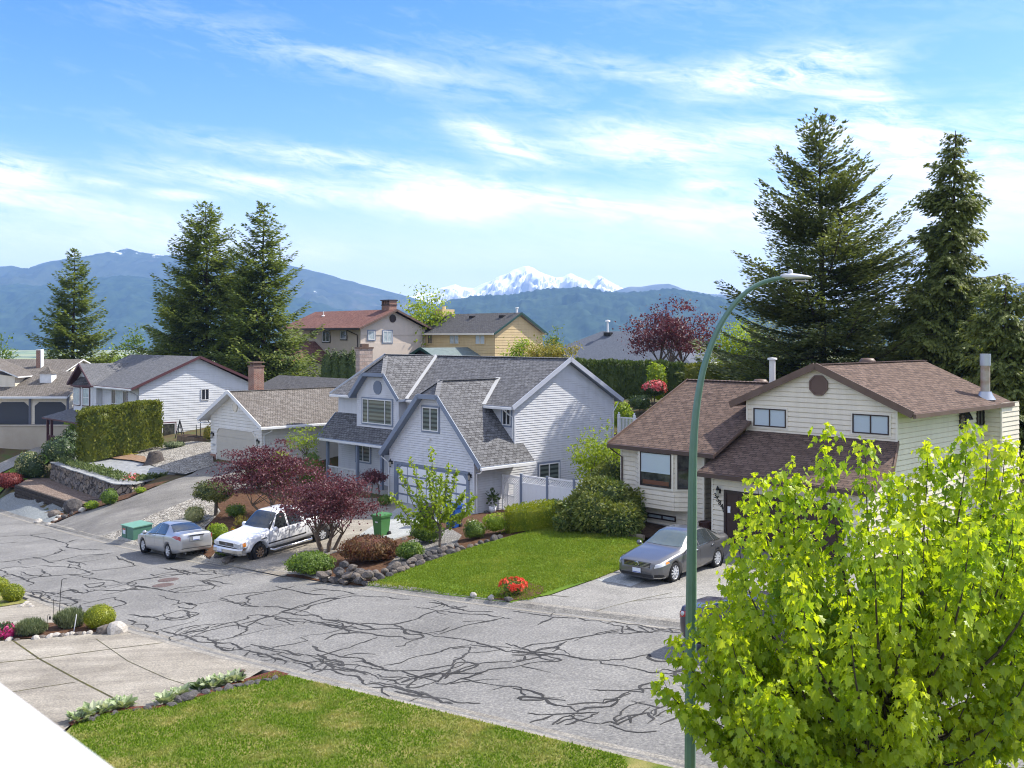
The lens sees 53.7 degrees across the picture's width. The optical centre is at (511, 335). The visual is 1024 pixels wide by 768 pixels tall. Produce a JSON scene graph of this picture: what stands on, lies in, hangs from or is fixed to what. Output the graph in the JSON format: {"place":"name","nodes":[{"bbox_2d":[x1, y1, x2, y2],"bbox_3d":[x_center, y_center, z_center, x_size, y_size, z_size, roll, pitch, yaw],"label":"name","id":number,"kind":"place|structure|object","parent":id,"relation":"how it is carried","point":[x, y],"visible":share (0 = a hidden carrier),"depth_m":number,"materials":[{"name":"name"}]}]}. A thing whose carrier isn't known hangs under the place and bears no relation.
{"place":"outdoors","nodes":[
{"label":"outdoors","id":0,"kind":"place"},
{"bbox_2d":[0,599,58,624],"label":"driveway","id":1,"kind":"structure","parent":0,"point":[13,613],"depth_m":34.21,"materials":[{"name":"concrete"}]},
{"bbox_2d":[0,349,89,424],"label":"house","id":2,"kind":"structure","parent":0,"point":[34,391],"depth_m":103.20,"materials":[{"name":"beige"}]},
{"bbox_2d":[0,402,28,423],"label":"garage door","id":3,"kind":"structure","parent":2,"relation":"in","point":[10,412],"depth_m":101.95,"materials":[{"name":"grey"}]},
{"bbox_2d":[35,402,65,423],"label":"garage door","id":4,"kind":"structure","parent":2,"relation":"in","point":[42,409],"depth_m":101.95,"materials":[{"name":"grey"}]},
{"bbox_2d":[0,684,111,767],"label":"balcony railing","id":5,"kind":"object","parent":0,"point":[30,737],"depth_m":0.87,"materials":[{"name":"white plastic"}]},
{"bbox_2d":[0,632,262,730],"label":"driveway","id":6,"kind":"structure","parent":0,"point":[53,679],"depth_m":26.21,"materials":[{"name":"concrete"}]},
{"bbox_2d":[0,275,343,349],"bbox_3d":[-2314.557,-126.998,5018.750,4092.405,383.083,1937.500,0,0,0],"label":"hill","id":7,"kind":"structure","parent":0,"point":[129,302],"depth_m":4634.02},
{"bbox_2d":[49,462,298,535],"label":"driveway","id":8,"kind":"structure","parent":0,"point":[107,519],"depth_m":58.87,"materials":[{"name":"concrete"}]},
{"bbox_2d":[0,248,430,315],"bbox_3d":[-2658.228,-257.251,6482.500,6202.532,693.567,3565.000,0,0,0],"label":"mountain","id":9,"kind":"structure","parent":0,"point":[333,291],"depth_m":6416.52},
{"bbox_2d":[208,497,472,575],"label":"driveway","id":10,"kind":"structure","parent":0,"point":[273,559],"depth_m":44.22,"materials":[{"name":"concrete"}]},
{"bbox_2d":[213,504,340,559],"bbox_3d":[-10.321,8.477,44.537,2.262,1.902,5.769,0,3,37],"label":"pickup truck","id":11,"kind":"object","parent":10,"relation":"on","point":[257,534],"visible":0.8,"depth_m":43.32,"materials":[{"name":"white paint"}]},
{"bbox_2d":[65,671,672,767],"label":"lawn","id":12,"kind":"structure","parent":0,"point":[633,762],"depth_m":20.07,"materials":[{"name":"plant"}]},
{"bbox_2d":[69,670,287,724],"bbox_3d":[-7.581,8.351,23.427,5.068,0.098,0.771,0,0,-39],"label":"garden bed","id":13,"kind":"object","parent":12,"relation":"on","point":[158,706],"visible":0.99,"depth_m":24.06,"materials":[{"name":"soil"}]},
{"bbox_2d":[684,269,811,767],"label":"street lamp","id":14,"kind":"object","parent":12,"relation":"on","point":[691,612],"visible":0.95,"depth_m":16.94,"materials":[{"name":"metal"}]},
{"bbox_2d":[650,419,1023,767],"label":"maple tree","id":15,"kind":"object","parent":12,"relation":"on","point":[917,650],"visible":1,"depth_m":13.75,"materials":[{"name":"green plant"}]},
{"bbox_2d":[360,502,472,538],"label":"driveway","id":16,"kind":"structure","parent":0,"point":[397,529],"depth_m":47.43,"materials":[{"name":"concrete"}]},
{"bbox_2d":[371,512,391,535],"bbox_3d":[-5.834,8.442,45.319,0.660,1.060,0.748,0,0,38],"label":"wheelie bin","id":17,"kind":"object","parent":16,"relation":"on","point":[381,524],"visible":0.97,"depth_m":45.12,"materials":[{"name":"green plastic"}]},
{"bbox_2d":[368,527,642,602],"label":"lawn","id":18,"kind":"structure","parent":0,"point":[562,587],"depth_m":36.29,"materials":[{"name":"plant"}]},
{"bbox_2d":[494,583,543,599],"bbox_3d":[0.329,8.335,32.921,1.452,0.178,1.988,0,0,17],"label":"garden bed","id":19,"kind":"object","parent":18,"relation":"on","point":[529,593],"visible":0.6,"depth_m":32.62,"materials":[{"name":"green soil"}]},
{"bbox_2d":[497,576,528,595],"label":"azalea","id":20,"kind":"object","parent":19,"relation":"on","point":[513,584],"visible":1,"depth_m":32.51,"materials":[{"name":"plant"}]},
{"bbox_2d":[0,512,1023,767],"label":"road","id":21,"kind":"structure","parent":0,"point":[582,676],"depth_m":28.49,"materials":[{"name":"asphalt"}]},
{"bbox_2d":[22,590,713,767],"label":"kerb","id":22,"kind":"structure","parent":21,"relation":"on","point":[264,670],"depth_m":22.63,"materials":[{"name":"concrete"}]},
{"bbox_2d":[0,509,1015,666],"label":"kerb","id":23,"kind":"structure","parent":21,"relation":"on","point":[605,614],"depth_m":33.33,"materials":[{"name":"concrete"}]},
{"bbox_2d":[680,591,859,656],"bbox_3d":[6.557,7.101,24.738,4.865,1.524,2.162,-5,-3,40],"label":"car","id":24,"kind":"object","parent":21,"relation":"on","point":[703,600],"visible":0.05,"depth_m":25.41,"materials":[{"name":"black paint"}]},
{"bbox_2d":[0,350,1023,731],"bbox_3d":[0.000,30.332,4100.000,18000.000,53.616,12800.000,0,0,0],"label":"ground","id":25,"kind":"structure","parent":0,"point":[20,354],"depth_m":73.73,"materials":[{"name":"soil"}]},
{"bbox_2d":[0,471,23,489],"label":"laceleaf maple","id":26,"kind":"object","parent":25,"relation":"on","point":[9,480],"visible":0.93,"depth_m":73.17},
{"bbox_2d":[0,592,26,605],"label":"garden bed","id":27,"kind":"object","parent":25,"relation":"on","point":[3,603],"visible":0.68,"depth_m":36.06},
{"bbox_2d":[0,583,25,601],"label":"boxwood ball","id":28,"kind":"object","parent":27,"relation":"on","point":[13,592],"visible":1,"depth_m":36.13,"materials":[{"name":"plant"}]},
{"bbox_2d":[0,492,62,522],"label":"gravel","id":29,"kind":"structure","parent":25,"relation":"on","point":[12,503],"depth_m":67.13,"materials":[{"name":"gravel"}]},
{"bbox_2d":[0,425,69,448],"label":"retaining wall","id":30,"kind":"structure","parent":25,"relation":"on","point":[22,436],"depth_m":96.50,"materials":[{"name":"beige concrete"}]},
{"bbox_2d":[0,622,96,639],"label":"garden bed","id":31,"kind":"object","parent":25,"relation":"on","point":[53,628],"visible":0.34,"depth_m":31.01,"materials":[{"name":"brown soil"}]},
{"bbox_2d":[13,616,49,636],"bbox_3d":[-14.606,8.802,30.724,0.926,0.611,0.973,0,0,40],"label":"lavender","id":32,"kind":"object","parent":31,"relation":"on","point":[32,626],"visible":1,"depth_m":30.50,"materials":[{"name":"plant"}]},
{"bbox_2d":[52,606,85,628],"bbox_3d":[-13.780,8.741,31.528,1.058,0.636,0.997,0,0,38],"label":"lavender","id":33,"kind":"object","parent":31,"relation":"on","point":[64,618],"visible":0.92,"depth_m":31.28,"materials":[{"name":"plant"}]},
{"bbox_2d":[82,603,116,628],"bbox_3d":[-12.723,8.635,31.170,1.004,0.762,0.931,0,0,0],"label":"boxwood ball","id":34,"kind":"object","parent":31,"relation":"on","point":[98,615],"visible":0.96,"depth_m":30.92,"materials":[{"name":"plant"}]},
{"bbox_2d":[107,621,127,634],"bbox_3d":[-11.943,8.836,30.514,0.591,0.464,0.658,0,0,15],"label":"boulder","id":35,"kind":"object","parent":31,"relation":"on","point":[116,627],"visible":0.82,"depth_m":30.35,"materials":[{"name":"stone"}]},
{"bbox_2d":[14,477,100,512],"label":"timber wall","id":36,"kind":"structure","parent":25,"relation":"on","point":[47,491],"depth_m":68.90,"materials":[{"name":"wood"}]},
{"bbox_2d":[13,450,47,480],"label":"rhododendron","id":37,"kind":"object","parent":36,"relation":"on","point":[30,464],"visible":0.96,"depth_m":74.68,"materials":[{"name":"green plant"}]},
{"bbox_2d":[25,247,123,370],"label":"spruce tree","id":38,"kind":"object","parent":25,"relation":"on","point":[60,335],"visible":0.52,"depth_m":119.33,"materials":[{"name":"green plant"}]},
{"bbox_2d":[50,457,183,497],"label":"stone wall","id":39,"kind":"structure","parent":25,"relation":"on","point":[95,484],"depth_m":68.17,"materials":[{"name":"stone"}]},
{"bbox_2d":[40,434,76,461],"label":"shrub","id":40,"kind":"object","parent":39,"relation":"on","point":[53,448],"visible":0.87,"depth_m":75.03,"materials":[{"name":"green plant"}]},
{"bbox_2d":[53,454,168,481],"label":"heather strip","id":41,"kind":"object","parent":39,"relation":"on","point":[117,474],"visible":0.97,"depth_m":67.28,"materials":[{"name":"plant"}]},
{"bbox_2d":[74,399,164,462],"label":"hedge","id":42,"kind":"object","parent":39,"relation":"on","point":[105,431],"visible":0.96,"depth_m":74.50,"materials":[{"name":"green plant"}]},
{"bbox_2d":[108,323,152,361],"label":"tree","id":43,"kind":"object","parent":25,"relation":"on","point":[137,340],"visible":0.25,"depth_m":127.73,"materials":[{"name":"green plant"}]},
{"bbox_2d":[42,352,247,442],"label":"house","id":44,"kind":"structure","parent":25,"relation":"on","point":[187,391],"depth_m":89.08,"materials":[{"name":"white"}]},
{"bbox_2d":[98,498,219,559],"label":"gravel","id":45,"kind":"structure","parent":25,"relation":"on","point":[175,512],"depth_m":54.74,"materials":[{"name":"stone"}]},
{"bbox_2d":[118,520,152,540],"bbox_3d":[-18.996,9.901,51.217,1.500,0.860,1.240,0,0,43],"label":"utility box","id":46,"kind":"object","parent":45,"relation":"on","point":[131,531],"visible":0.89,"depth_m":50.89,"materials":[{"name":"green paint"}]},
{"bbox_2d":[138,520,211,559],"bbox_3d":[-15.450,9.172,46.188,2.162,1.524,4.865,0,-3,-42],"label":"car","id":47,"kind":"object","parent":45,"relation":"on","point":[171,539],"visible":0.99,"depth_m":44.81,"materials":[{"name":"silver metal"}]},
{"bbox_2d":[184,504,205,521],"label":"shrub","id":48,"kind":"object","parent":45,"relation":"on","point":[194,514],"visible":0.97,"depth_m":52.36,"materials":[{"name":"green plant"}]},
{"bbox_2d":[136,441,213,473],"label":"gravel","id":49,"kind":"structure","parent":25,"relation":"on","point":[190,456],"depth_m":69.85,"materials":[{"name":"gravel"}]},
{"bbox_2d":[124,200,272,370],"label":"spruce tree","id":50,"kind":"object","parent":25,"relation":"on","point":[184,313],"visible":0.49,"depth_m":102.33,"materials":[{"name":"green plant"}]},
{"bbox_2d":[204,200,324,381],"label":"spruce tree","id":51,"kind":"object","parent":25,"relation":"on","point":[284,344],"visible":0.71,"depth_m":98.55,"materials":[{"name":"green plant"}]},
{"bbox_2d":[204,488,331,558],"bbox_3d":[-11.939,9.322,52.048,7.303,0.790,15.867,0,0,-15],"label":"garden bed","id":52,"kind":"object","parent":25,"relation":"on","point":[242,499],"visible":0.27,"depth_m":55.55,"materials":[{"name":"brown soil"}]},
{"bbox_2d":[190,479,234,515],"bbox_3d":[-15.942,8.662,53.830,2.214,2.103,2.211,0,0,31],"label":"pine topiary","id":53,"kind":"object","parent":52,"relation":"on","point":[206,492],"visible":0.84,"depth_m":53.26,"materials":[{"name":"green plant"}]},
{"bbox_2d":[196,438,327,509],"bbox_3d":[-12.735,7.470,52.676,7.405,4.379,5.156,0,0,0],"label":"tree","id":54,"kind":"object","parent":52,"relation":"on","point":[265,465],"visible":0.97,"depth_m":52.04,"materials":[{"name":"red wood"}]},
{"bbox_2d":[197,362,347,461],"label":"house","id":55,"kind":"structure","parent":25,"relation":"on","point":[259,412],"depth_m":67.16,"materials":[{"name":"white"}]},
{"bbox_2d":[217,428,254,461],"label":"garage door","id":56,"kind":"structure","parent":55,"relation":"in","point":[248,436],"depth_m":66.78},
{"bbox_2d":[285,423,328,455],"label":"tree","id":57,"kind":"object","parent":25,"relation":"on","point":[302,441],"visible":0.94,"depth_m":61.88,"materials":[{"name":"green plant"}]},
{"bbox_2d":[299,449,324,484],"bbox_3d":[-11.757,7.659,59.442,1.521,2.207,1.392,0,0,0],"label":"shrub","id":58,"kind":"object","parent":25,"relation":"on","point":[313,455],"visible":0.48,"depth_m":59.14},
{"bbox_2d":[319,347,331,377],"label":"column cedar","id":59,"kind":"object","parent":25,"relation":"on","point":[325,368],"depth_m":89.61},
{"bbox_2d":[260,299,432,376],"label":"house","id":60,"kind":"structure","parent":25,"relation":"on","point":[387,329],"depth_m":110.56,"materials":[{"name":"beige paint"}]},
{"bbox_2d":[357,468,388,502],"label":"tree","id":61,"kind":"object","parent":25,"relation":"on","point":[377,477],"visible":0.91,"depth_m":54.77,"materials":[{"name":"purple plant"}]},
{"bbox_2d":[285,509,529,585],"bbox_3d":[-1.247,8.621,44.261,9.122,1.307,18.048,0,0,31],"label":"garden bed","id":62,"kind":"object","parent":25,"relation":"on","point":[379,565],"visible":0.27,"depth_m":41.49,"materials":[{"name":"brown soil"}]},
{"bbox_2d":[282,550,336,574],"bbox_3d":[-7.761,8.656,38.825,2.122,0.857,1.786,0,0,0],"label":"shrub","id":63,"kind":"object","parent":62,"relation":"on","point":[311,562],"visible":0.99,"depth_m":38.34,"materials":[{"name":"plant"}]},
{"bbox_2d":[258,461,386,551],"bbox_3d":[-7.911,7.348,42.883,5.234,4.089,4.914,0,0,0],"label":"tree","id":64,"kind":"object","parent":62,"relation":"on","point":[337,504],"visible":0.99,"depth_m":42.32,"materials":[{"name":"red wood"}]},
{"bbox_2d":[336,533,397,561],"bbox_3d":[-5.685,8.424,40.040,2.528,1.229,2.237,0,0,0],"label":"laceleaf maple","id":65,"kind":"object","parent":62,"relation":"on","point":[369,547],"visible":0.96,"depth_m":39.40,"materials":[{"name":"red plant"}]},
{"bbox_2d":[395,540,424,559],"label":"shrub","id":66,"kind":"object","parent":62,"relation":"on","point":[408,549],"visible":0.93,"depth_m":39.03,"materials":[{"name":"plant"}]},
{"bbox_2d":[389,528,461,565],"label":"gravel","id":67,"kind":"structure","parent":62,"relation":"on","point":[451,537],"depth_m":42.07,"materials":[{"name":"gravel"}]},
{"bbox_2d":[408,520,444,542],"bbox_3d":[-3.560,8.193,42.452,1.414,0.975,1.389,0,0,42],"label":"rose bush","id":68,"kind":"object","parent":67,"relation":"on","point":[421,535],"visible":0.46,"depth_m":42.05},
{"bbox_2d":[389,446,477,546],"bbox_3d":[-3.184,6.688,41.216,3.594,4.290,2.142,0,0,0],"label":"fruit tree","id":69,"kind":"object","parent":62,"relation":"on","point":[443,500],"visible":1,"depth_m":41.16,"materials":[{"name":"green plant"}]},
{"bbox_2d":[463,517,485,537],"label":"bush","id":70,"kind":"object","parent":62,"relation":"on","point":[473,528],"visible":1,"depth_m":41.77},
{"bbox_2d":[482,512,508,532],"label":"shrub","id":71,"kind":"object","parent":62,"relation":"on","point":[495,523],"visible":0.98,"depth_m":42.17,"materials":[{"name":"green plant"}]},
{"bbox_2d":[503,498,558,533],"bbox_3d":[0.824,7.581,42.562,2.305,1.380,1.368,0,0,-10],"label":"hedge","id":72,"kind":"object","parent":62,"relation":"on","point":[536,515],"visible":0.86,"depth_m":42.14,"materials":[{"name":"plant"}]},
{"bbox_2d":[395,282,459,347],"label":"tree","id":73,"kind":"object","parent":25,"relation":"on","point":[420,317],"visible":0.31,"depth_m":115.14,"materials":[{"name":"green plant"}]},
{"bbox_2d":[317,344,623,513],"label":"house","id":74,"kind":"structure","parent":25,"relation":"on","point":[482,424],"depth_m":55.37,"materials":[{"name":"grey"}]},
{"bbox_2d":[361,397,392,426],"bbox_3d":[-8.085,4.530,60.505,0.075,1.660,3.130,0,0,-44],"label":"window","id":75,"kind":"structure","parent":74,"relation":"in","point":[374,411],"depth_m":60.46,"materials":[{"name":"white glass"}]},
{"bbox_2d":[421,405,439,433],"bbox_3d":[-4.315,4.400,53.435,0.075,1.440,1.520,0,0,-44],"label":"window","id":76,"kind":"structure","parent":74,"relation":"in","point":[430,415],"depth_m":53.41,"materials":[{"name":"white glass"}]},
{"bbox_2d":[398,464,466,511],"bbox_3d":[-4.250,8.070,53.386,0.050,2.120,5.780,0,0,-44],"label":"garage door","id":77,"kind":"structure","parent":74,"relation":"in","point":[461,484],"depth_m":53.83,"materials":[{"name":"white plastic"}]},
{"bbox_2d":[537,460,559,484],"bbox_3d":[2.013,7.405,54.724,1.760,1.230,0.075,0,0,-44],"label":"window","id":78,"kind":"structure","parent":74,"relation":"in","point":[550,468],"depth_m":54.70,"materials":[{"name":"white glass"}]},
{"bbox_2d":[410,306,548,356],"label":"house","id":79,"kind":"structure","parent":25,"relation":"on","point":[480,334],"depth_m":107.83,"materials":[{"name":"yellow"}]},
{"bbox_2d":[496,331,533,356],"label":"tree","id":80,"kind":"object","parent":25,"relation":"on","point":[520,352],"visible":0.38,"depth_m":85.84,"materials":[{"name":"green plant"}]},
{"bbox_2d":[502,473,585,509],"bbox_3d":[2.491,7.991,49.119,0.150,2.478,8.625,0,0,-44],"label":"fence","id":81,"kind":"object","parent":25,"relation":"on","point":[529,492],"visible":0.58,"depth_m":50.54,"materials":[{"name":"white wood"}]},
{"bbox_2d":[513,334,582,358],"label":"tree","id":82,"kind":"object","parent":25,"relation":"on","point":[539,351],"visible":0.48,"depth_m":83.62,"materials":[{"name":"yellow plant"}]},
{"bbox_2d":[564,418,619,482],"bbox_3d":[4.507,6.230,49.427,3.950,4.482,3.722,0,0,0],"label":"tree","id":83,"kind":"object","parent":25,"relation":"on","point":[589,464],"visible":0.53,"depth_m":49.16,"materials":[{"name":"green plant"}]},
{"bbox_2d":[614,401,633,429],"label":"shrub","id":84,"kind":"object","parent":25,"relation":"on","point":[623,409],"visible":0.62,"depth_m":61.67,"materials":[{"name":"green plant"}]},
{"bbox_2d":[575,357,686,399],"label":"hedge","id":85,"kind":"object","parent":25,"relation":"on","point":[625,379],"visible":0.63,"depth_m":71.22,"materials":[{"name":"green plant"}]},
{"bbox_2d":[626,394,650,410],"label":"shrub","id":86,"kind":"object","parent":25,"relation":"on","point":[640,402],"visible":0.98,"depth_m":64.59,"materials":[{"name":"green plant"}]},
{"bbox_2d":[563,320,718,365],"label":"house","id":87,"kind":"structure","parent":25,"relation":"on","point":[601,345],"depth_m":94.04,"materials":[{"name":"beige"}]},
{"bbox_2d":[637,522,665,536],"bbox_3d":[4.809,8.011,42.238,3.085,0.142,5.662,0,0,-43],"label":"garden bed","id":88,"kind":"object","parent":25,"relation":"on","point":[650,529],"visible":0.12,"depth_m":41.94,"materials":[{"name":"soil"}]},
{"bbox_2d":[552,455,647,537],"bbox_3d":[3.858,6.792,43.523,4.025,2.875,6.893,0,0,10],"label":"bush","id":89,"kind":"object","parent":88,"relation":"on","point":[604,500],"visible":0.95,"depth_m":41.21,"materials":[{"name":"green plant"}]},
{"bbox_2d":[641,379,667,405],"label":"rhododendron","id":90,"kind":"object","parent":25,"relation":"on","point":[654,388],"visible":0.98,"depth_m":65.60,"materials":[{"name":"pink plant"}]},
{"bbox_2d":[645,362,667,399],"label":"conifer shrub","id":91,"kind":"object","parent":25,"relation":"on","point":[656,371],"visible":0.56,"depth_m":67.71,"materials":[{"name":"green plant"}]},
{"bbox_2d":[612,294,729,362],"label":"tree","id":92,"kind":"object","parent":25,"relation":"on","point":[678,339],"visible":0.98,"depth_m":79.35,"materials":[{"name":"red plant"}]},
{"bbox_2d":[684,362,775,380],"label":"hedge","id":93,"kind":"object","parent":25,"relation":"on","point":[692,369],"visible":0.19,"depth_m":66.21,"materials":[{"name":"green plant"}]},
{"bbox_2d":[698,318,779,362],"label":"tree","id":94,"kind":"object","parent":25,"relation":"on","point":[728,343],"visible":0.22,"depth_m":79.53,"materials":[{"name":"green plant"}]},
{"bbox_2d":[607,354,1018,563],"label":"house","id":95,"kind":"structure","parent":25,"relation":"on","point":[899,411],"depth_m":40.93,"materials":[{"name":"beige"}]},
{"bbox_2d":[638,451,673,491],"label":"window","id":96,"kind":"structure","parent":95,"relation":"in","point":[655,470],"depth_m":42.35,"materials":[{"name":"white glass"}]},
{"bbox_2d":[675,455,688,490],"bbox_3d":[7.107,5.607,41.670,0.749,1.583,0.083,0,0,4],"label":"window","id":97,"kind":"structure","parent":95,"relation":"in","point":[681,462],"depth_m":41.68,"materials":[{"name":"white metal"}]},
{"bbox_2d":[752,406,787,429],"bbox_3d":[10.601,3.363,41.600,0.075,0.887,1.655,0,0,-44],"label":"window","id":98,"kind":"structure","parent":95,"relation":"in","point":[762,417],"depth_m":41.57,"materials":[{"name":"grey glass"}]},
{"bbox_2d":[726,493,840,563],"bbox_3d":[10.082,7.185,37.837,0.050,2.130,4.840,0,0,-44],"label":"garage door","id":99,"kind":"structure","parent":95,"relation":"in","point":[731,499],"depth_m":38.19,"materials":[{"name":"brown"}]},
{"bbox_2d":[851,412,890,436],"bbox_3d":[13.639,3.355,38.454,0.075,0.876,1.601,0,0,-44],"label":"window","id":100,"kind":"structure","parent":95,"relation":"in","point":[862,423],"depth_m":38.42,"materials":[{"name":"grey glass"}]},
{"bbox_2d":[675,107,964,382],"bbox_3d":[19.613,-4.014,61.434,17.498,19.892,18.696,0,0,0],"label":"fir tree","id":101,"kind":"object","parent":25,"relation":"on","point":[811,311],"visible":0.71,"depth_m":59.89,"materials":[{"name":"green plant"}]},
{"bbox_2d":[867,280,935,363],"bbox_3d":[24.352,1.996,60.325,6.995,10.542,7.292,0,0,-42],"label":"cedar tree","id":102,"kind":"object","parent":25,"relation":"on","point":[903,318],"visible":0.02,"depth_m":59.75,"materials":[{"name":"green plant"}]},
{"bbox_2d":[894,130,1014,380],"bbox_3d":[25.062,-2.318,56.755,8.233,18.572,8.016,0,0,0],"label":"cedar tree","id":103,"kind":"object","parent":25,"relation":"on","point":[947,286],"visible":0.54,"depth_m":56.11,"materials":[{"name":"green plant"}]},
{"bbox_2d":[955,278,1023,469],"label":"cedar tree","id":104,"kind":"object","parent":25,"relation":"on","point":[1004,344],"visible":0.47,"depth_m":49.47,"materials":[{"name":"green plant"}]},
{"bbox_2d":[0,0,1023,311],"label":"sky","id":105,"kind":"structure","parent":0,"point":[395,144],"materials":[{"name":"blue"}]},
{"bbox_2d":[409,266,622,304],"bbox_3d":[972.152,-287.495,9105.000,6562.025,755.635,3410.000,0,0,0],"label":"mountain","id":106,"kind":"structure","parent":0,"point":[522,279],"depth_m":9050.43,"materials":[{"name":"snow"}]},
{"bbox_2d":[414,286,895,352],"bbox_3d":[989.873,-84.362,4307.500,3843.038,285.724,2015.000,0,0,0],"label":"hill","id":107,"kind":"structure","parent":0,"point":[580,313],"depth_m":4052.26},
{"bbox_2d":[521,545,866,619],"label":"driveway","id":108,"kind":"structure","parent":0,"point":[662,598],"depth_m":32.00,"materials":[{"name":"concrete"}]},
{"bbox_2d":[598,574,643,586],"bbox_3d":[3.788,8.160,33.848,1.453,0.049,1.313,0,0,44],"label":"concrete patch","id":109,"kind":"object","parent":108,"relation":"on","point":[626,580],"visible":0.94,"depth_m":33.81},
{"bbox_2d":[619,524,728,582],"bbox_3d":[5.696,7.435,35.160,2.199,1.530,4.909,0,0,41],"label":"car","id":110,"kind":"object","parent":108,"relation":"on","point":[661,553],"visible":0.91,"depth_m":34.20,"materials":[{"name":"grey metal"}]},
{"bbox_2d":[613,283,1023,325],"bbox_3d":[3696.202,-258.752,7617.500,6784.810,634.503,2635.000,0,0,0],"label":"mountain","id":111,"kind":"structure","parent":0,"point":[649,287],"depth_m":7899.44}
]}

